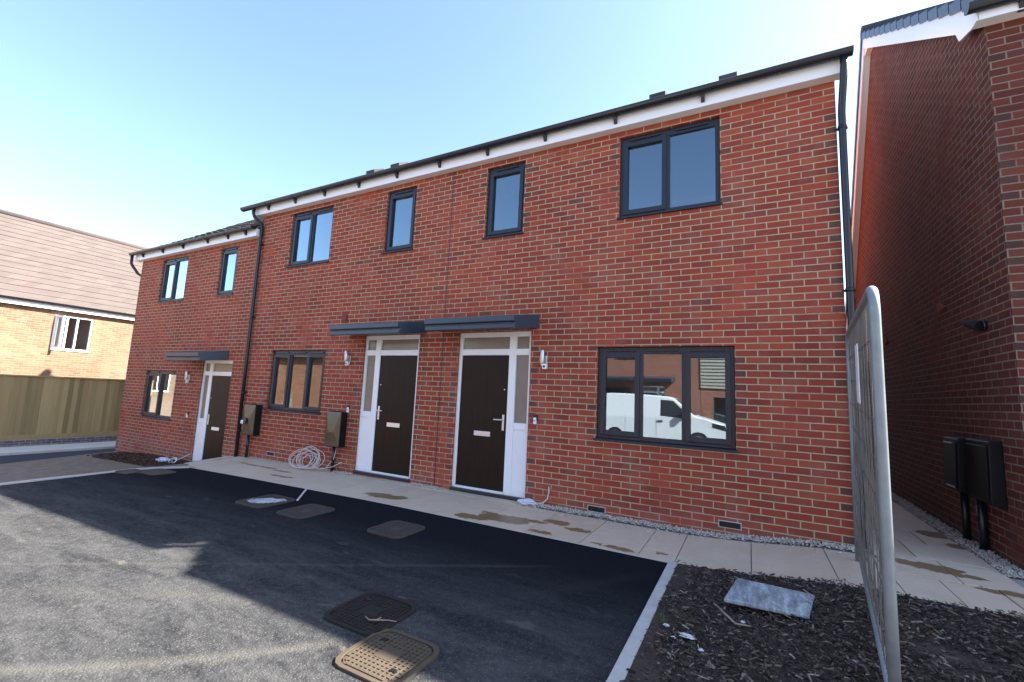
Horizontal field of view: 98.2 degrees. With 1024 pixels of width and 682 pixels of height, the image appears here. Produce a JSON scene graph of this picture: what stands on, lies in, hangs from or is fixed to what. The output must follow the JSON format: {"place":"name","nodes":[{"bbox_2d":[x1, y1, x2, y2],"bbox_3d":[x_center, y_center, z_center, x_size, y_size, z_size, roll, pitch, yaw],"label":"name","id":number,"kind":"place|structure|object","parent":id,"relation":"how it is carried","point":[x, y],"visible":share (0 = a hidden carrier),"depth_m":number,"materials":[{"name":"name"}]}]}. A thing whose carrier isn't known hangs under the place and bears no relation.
{"place":"outdoors","nodes":[
{"label":"outdoors","id":0,"kind":"place"},
{"bbox_2d":[0,448,114,463],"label":"road","id":1,"kind":"structure","parent":0,"point":[17,458],"depth_m":10.46,"materials":[{"name":"grey asphalt"}]},
{"bbox_2d":[0,441,115,452],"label":"concrete path","id":2,"kind":"structure","parent":0,"point":[52,446],"depth_m":12.43,"materials":[{"name":"grey concrete"}]},
{"bbox_2d":[0,468,666,681],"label":"asphalt yard","id":3,"kind":"structure","parent":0,"point":[188,575],"depth_m":3.12,"materials":[{"name":"black asphalt"}]},
{"bbox_2d":[115,469,139,473],"bbox_3d":[-6.040,2.104,7.049,0.500,0.060,0.300,-1,-8,28],"label":"manhole cover","id":4,"kind":"object","parent":3,"relation":"on","point":[126,471],"visible":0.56,"depth_m":7.06,"materials":[{"name":"metal"}]},
{"bbox_2d":[137,468,175,474],"bbox_3d":[-5.611,2.090,7.004,0.550,0.060,0.360,-1,-8,28],"label":"manhole cover","id":5,"kind":"object","parent":3,"relation":"on","point":[159,471],"visible":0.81,"depth_m":7.00,"materials":[{"name":"metal"}]},
{"bbox_2d":[235,494,295,507],"bbox_3d":[-2.975,1.957,5.362,0.500,0.062,0.520,-1,-8,28],"label":"manhole cover","id":6,"kind":"object","parent":3,"relation":"on","point":[264,501],"visible":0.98,"depth_m":5.32,"materials":[{"name":"metal"}]},
{"bbox_2d":[276,504,334,518],"bbox_3d":[-2.309,1.930,4.975,0.450,0.060,0.500,-1,-8,28],"label":"manhole cover","id":7,"kind":"object","parent":3,"relation":"on","point":[304,511],"visible":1,"depth_m":4.95,"materials":[{"name":"metal"}]},
{"bbox_2d":[324,591,415,636],"bbox_3d":[-0.885,1.722,2.785,0.450,0.062,0.440,-1,-8,28],"label":"manhole cover","id":8,"kind":"object","parent":3,"relation":"on","point":[350,614],"visible":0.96,"depth_m":2.76,"materials":[{"name":"black metal"}]},
{"bbox_2d":[365,616,396,621],"bbox_3d":[-0.796,1.669,2.658,0.210,0.014,0.045,1,-7,12],"label":"twig","id":9,"kind":"object","parent":8,"relation":"on","point":[378,619],"visible":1,"depth_m":2.65,"materials":[{"name":"beige wood"}]},
{"bbox_2d":[335,628,438,681],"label":"manhole cover","id":10,"kind":"object","parent":3,"relation":"on","point":[389,655],"visible":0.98,"depth_m":2.31,"materials":[{"name":"metal"}]},
{"bbox_2d":[367,520,424,538],"bbox_3d":[-1.164,1.916,4.467,0.450,0.060,0.460,-1,-8,28],"label":"manhole cover","id":11,"kind":"object","parent":3,"relation":"on","point":[396,529],"visible":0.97,"depth_m":4.44,"materials":[{"name":"metal"}]},
{"bbox_2d":[195,468,667,562],"bbox_3d":[-2.011,2.038,5.681,7.700,0.068,0.026,-1,-8,28],"label":"mortar edge","id":12,"kind":"object","parent":3,"relation":"on","point":[460,519],"visible":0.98,"depth_m":4.85,"materials":[{"name":"grey concrete"}]},
{"bbox_2d":[0,0,952,297],"label":"sky","id":13,"kind":"structure","parent":0,"point":[145,123],"materials":[{"name":"blue"}]},
{"bbox_2d":[184,456,1023,615],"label":"paving","id":14,"kind":"structure","parent":0,"point":[931,563],"depth_m":4.42,"materials":[{"name":"beige concrete"}]},
{"bbox_2d":[289,446,341,469],"bbox_3d":[-3.364,1.983,7.589,1.225,0.408,0.206,0,-8,23],"label":"cable coil","id":15,"kind":"object","parent":14,"relation":"on","point":[310,463],"visible":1,"depth_m":7.61,"materials":[{"name":"white plastic"}]},
{"bbox_2d":[517,498,537,506],"bbox_3d":[0.202,2.075,5.725,0.290,0.086,0.141,-1,-8,28],"label":"plastic bag","id":16,"kind":"object","parent":14,"relation":"on","point":[529,501],"visible":0.98,"depth_m":5.69,"materials":[{"name":"white plastic"}]},
{"bbox_2d":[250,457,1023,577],"bbox_3d":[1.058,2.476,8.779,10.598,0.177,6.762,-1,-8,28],"label":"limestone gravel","id":17,"kind":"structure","parent":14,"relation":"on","point":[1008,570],"depth_m":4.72,"materials":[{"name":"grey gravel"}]},
{"bbox_3d":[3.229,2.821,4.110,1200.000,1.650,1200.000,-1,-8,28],"label":"ground","id":18,"kind":"structure","parent":0,"visible":0},
{"bbox_2d":[0,446,114,455],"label":"kerb path","id":19,"kind":"structure","parent":18,"relation":"on","point":[51,450],"depth_m":11.35,"materials":[{"name":"grey concrete"}]},
{"bbox_2d":[0,435,116,446],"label":"retaining wall","id":20,"kind":"structure","parent":18,"relation":"on","point":[29,442],"depth_m":13.44,"materials":[{"name":"grey concrete"}]},
{"bbox_2d":[0,374,124,440],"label":"timber fence","id":21,"kind":"object","parent":18,"relation":"on","point":[39,407],"visible":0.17,"depth_m":13.57,"materials":[{"name":"brown wood"}]},
{"bbox_2d":[0,209,147,379],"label":"brick house","id":22,"kind":"structure","parent":18,"relation":"on","point":[68,299],"depth_m":16.39,"materials":[{"name":"yellow brick"}]},
{"bbox_2d":[49,314,93,352],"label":"window","id":23,"kind":"structure","parent":22,"relation":"in","point":[70,333],"depth_m":16.95,"materials":[{"name":"white plastic"}]},
{"bbox_2d":[0,451,189,482],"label":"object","id":24,"kind":"object","parent":18,"relation":"on","point":[48,468],"visible":0.57,"depth_m":8.68,"materials":[{"name":"grey concrete"}]},
{"bbox_2d":[87,452,191,466],"bbox_3d":[-8.363,2.613,9.905,3.359,0.158,0.793,-1,-8,28],"label":"soil heap","id":25,"kind":"object","parent":24,"relation":"on","point":[143,459],"visible":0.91,"depth_m":9.72,"materials":[{"name":"brown soil"}]},
{"bbox_2d":[155,457,172,461],"bbox_3d":[-7.461,2.563,9.543,0.583,0.132,0.277,-1,-8,28],"label":"plastic bag","id":26,"kind":"object","parent":25,"relation":"on","point":[165,459],"visible":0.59,"depth_m":9.48,"materials":[{"name":"white plastic"}]},
{"bbox_2d":[168,454,189,462],"bbox_3d":[-7.094,2.501,9.381,0.446,0.229,0.176,2,-7,3],"label":"cable coil","id":27,"kind":"object","parent":25,"relation":"on","point":[176,458],"visible":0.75,"depth_m":9.40,"materials":[{"name":"white plastic"}]},
{"bbox_2d":[0,466,192,484],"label":"kerb soil","id":28,"kind":"structure","parent":18,"relation":"on","point":[34,480],"depth_m":6.73,"materials":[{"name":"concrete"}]},
{"bbox_2d":[114,217,264,460],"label":"brick house","id":29,"kind":"structure","parent":18,"relation":"on","point":[193,308],"depth_m":10.17,"materials":[{"name":"brick"}]},
{"bbox_2d":[138,370,176,420],"bbox_3d":[-8.441,1.280,10.625,1.474,1.139,0.135,-1,-8,28],"label":"window","id":30,"kind":"structure","parent":29,"relation":"in","point":[160,386],"depth_m":10.64,"materials":[{"name":"glass"}]},
{"bbox_2d":[156,256,188,302],"bbox_3d":[-8.357,-1.512,10.991,1.237,1.119,0.135,-1,-8,28],"label":"window","id":31,"kind":"structure","parent":29,"relation":"in","point":[175,271],"depth_m":11.02,"materials":[{"name":"glass"}]},
{"bbox_2d":[185,371,189,382],"bbox_3d":[-7.325,0.815,10.007,0.105,0.255,0.079,-1,-8,28],"label":"wall lamp","id":32,"kind":"object","parent":29,"relation":"attached to","point":[187,376],"visible":1,"depth_m":9.99,"materials":[{"name":"metal"}]},
{"bbox_2d":[202,376,230,459],"bbox_3d":[-6.278,1.697,9.405,0.722,1.906,0.116,-1,-8,28],"label":"door","id":33,"kind":"structure","parent":29,"relation":"in","point":[219,396],"depth_m":9.43,"materials":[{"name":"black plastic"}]},
{"bbox_2d":[214,246,238,296],"bbox_3d":[-6.322,-1.550,9.908,0.696,1.119,0.135,-1,-8,28],"label":"window","id":34,"kind":"structure","parent":29,"relation":"in","point":[228,270],"depth_m":9.96,"materials":[{"name":"glass"}]},
{"bbox_2d":[234,45,866,551],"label":"brick house","id":35,"kind":"structure","parent":18,"relation":"on","point":[658,277],"depth_m":5.91,"materials":[{"name":"brick"}]},
{"bbox_2d":[241,404,262,456],"bbox_3d":[-5.112,1.743,8.603,0.370,1.015,0.225,-1,-8,28],"label":"meter box","id":36,"kind":"object","parent":35,"relation":"attached to","point":[251,421],"visible":1,"depth_m":8.58,"materials":[{"name":"black plastic"}]},
{"bbox_2d":[263,350,325,414],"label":"window","id":37,"kind":"structure","parent":35,"relation":"in","point":[296,386],"depth_m":8.75,"materials":[{"name":"glass"}]},
{"bbox_2d":[285,206,333,267],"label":"window","id":38,"kind":"structure","parent":35,"relation":"in","point":[312,230],"depth_m":9.15,"materials":[{"name":"glass"}]},
{"bbox_2d":[324,411,347,471],"bbox_3d":[-3.021,1.707,7.519,0.360,1.015,0.173,-1,-8,28],"label":"meter box","id":39,"kind":"object","parent":35,"relation":"attached to","point":[335,429],"visible":0.98,"depth_m":7.48,"materials":[{"name":"black plastic"}]},
{"bbox_2d":[344,351,350,365],"bbox_3d":[-2.857,0.298,7.692,0.105,0.255,0.079,-1,-8,28],"label":"wall lamp","id":40,"kind":"object","parent":35,"relation":"attached to","point":[347,357],"visible":1,"depth_m":7.67,"materials":[{"name":"metal"}]},
{"bbox_2d":[371,356,417,478],"bbox_3d":[-1.900,1.185,7.138,0.791,1.909,0.116,-1,-8,28],"label":"door","id":41,"kind":"structure","parent":35,"relation":"in","point":[397,378],"depth_m":7.14,"materials":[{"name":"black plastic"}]},
{"bbox_2d":[381,187,416,253],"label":"window","id":42,"kind":"structure","parent":35,"relation":"in","point":[401,214],"depth_m":7.81,"materials":[{"name":"glass"}]},
{"bbox_2d":[455,356,508,493],"bbox_3d":[-0.437,1.157,6.359,0.793,1.909,0.116,-1,-8,28],"label":"door","id":43,"kind":"structure","parent":35,"relation":"in","point":[484,384],"depth_m":6.36,"materials":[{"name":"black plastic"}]},
{"bbox_2d":[482,162,525,239],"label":"window","id":44,"kind":"structure","parent":35,"relation":"in","point":[505,208],"depth_m":6.92,"materials":[{"name":"glass"}]},
{"bbox_2d":[533,415,537,423],"bbox_3d":[0.314,1.044,5.911,0.054,0.125,0.034,-1,-8,28],"label":"doorbell","id":45,"kind":"object","parent":35,"relation":"attached to","point":[535,418],"visible":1,"depth_m":5.90,"materials":[{"name":"white plastic"}]},
{"bbox_2d":[540,350,547,368],"bbox_3d":[0.425,0.251,5.942,0.105,0.255,0.079,-1,-8,28],"label":"wall lamp","id":46,"kind":"object","parent":35,"relation":"attached to","point":[543,361],"visible":1,"depth_m":5.92,"materials":[{"name":"metal"}]},
{"bbox_2d":[593,346,737,452],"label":"window","id":47,"kind":"structure","parent":35,"relation":"in","point":[679,397],"depth_m":7.11,"materials":[{"name":"glass"}]},
{"bbox_2d":[616,118,721,219],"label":"window","id":48,"kind":"structure","parent":35,"relation":"in","point":[676,169],"depth_m":6.34,"materials":[{"name":"glass"}]},
{"bbox_2d":[606,561,676,681],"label":"kerb bed","id":49,"kind":"object","parent":18,"relation":"on","point":[619,672],"visible":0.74,"depth_m":2.69,"materials":[{"name":"concrete"}]},
{"bbox_2d":[619,560,1023,681],"bbox_3d":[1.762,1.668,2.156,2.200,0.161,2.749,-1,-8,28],"label":"bark mulch","id":50,"kind":"object","parent":18,"relation":"on","point":[961,638],"visible":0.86,"depth_m":2.56,"materials":[{"name":"brown wood"}]},
{"bbox_2d":[651,612,665,623],"bbox_3d":[0.929,1.744,2.800,0.091,0.050,0.135,-1,-8,28],"label":"grass tuft","id":51,"kind":"object","parent":50,"relation":"on","point":[655,620],"visible":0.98,"depth_m":2.79,"materials":[{"name":"green plant"}]},
{"bbox_2d":[679,632,696,639],"bbox_3d":[1.027,1.722,2.591,0.100,0.016,0.049,-1,-8,28],"label":"plastic scrap","id":52,"kind":"object","parent":50,"relation":"on","point":[689,636],"visible":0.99,"depth_m":2.58,"materials":[{"name":"white plastic"}]},
{"bbox_2d":[714,603,750,626],"bbox_3d":[1.353,1.718,2.782,0.082,0.020,0.278,5,-7,-21],"label":"twig","id":53,"kind":"object","parent":50,"relation":"on","point":[726,615],"visible":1,"depth_m":2.73,"materials":[{"name":"brown wood"}]},
{"bbox_2d":[724,578,814,618],"bbox_3d":[1.755,1.746,3.018,0.548,0.029,0.454,-1,-8,28],"label":"drain plate","id":54,"kind":"object","parent":50,"relation":"on","point":[758,595],"visible":1,"depth_m":2.98,"materials":[{"name":"grey metal"}]},
{"bbox_2d":[845,286,901,681],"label":"fence panel","id":55,"kind":"object","parent":50,"relation":"on","point":[868,311],"visible":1,"depth_m":2.24,"materials":[{"name":"metal"}]},
{"bbox_2d":[845,0,1023,570],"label":"brick house","id":56,"kind":"structure","parent":18,"relation":"on","point":[937,212],"depth_m":5.10,"materials":[{"name":"red brick"}]},
{"bbox_2d":[943,436,971,543],"bbox_3d":[4.720,1.578,4.673,0.162,1.126,0.380,-1,-8,28],"label":"meter box","id":57,"kind":"object","parent":56,"relation":"attached to","point":[955,471],"visible":0.81,"depth_m":4.62,"materials":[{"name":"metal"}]},
{"bbox_2d":[959,320,987,331],"bbox_3d":[4.569,-0.155,4.388,0.109,0.144,0.294,1,-7,12],"label":"security light","id":58,"kind":"object","parent":56,"relation":"attached to","point":[980,326],"visible":1,"depth_m":4.32,"materials":[{"name":"black plastic"}]},
{"bbox_2d":[965,438,1007,554],"bbox_3d":[4.497,1.506,4.208,0.117,1.136,0.500,-1,-8,28],"label":"meter box","id":59,"kind":"object","parent":56,"relation":"attached to","point":[986,480],"visible":0.98,"depth_m":4.15,"materials":[{"name":"black plastic"}]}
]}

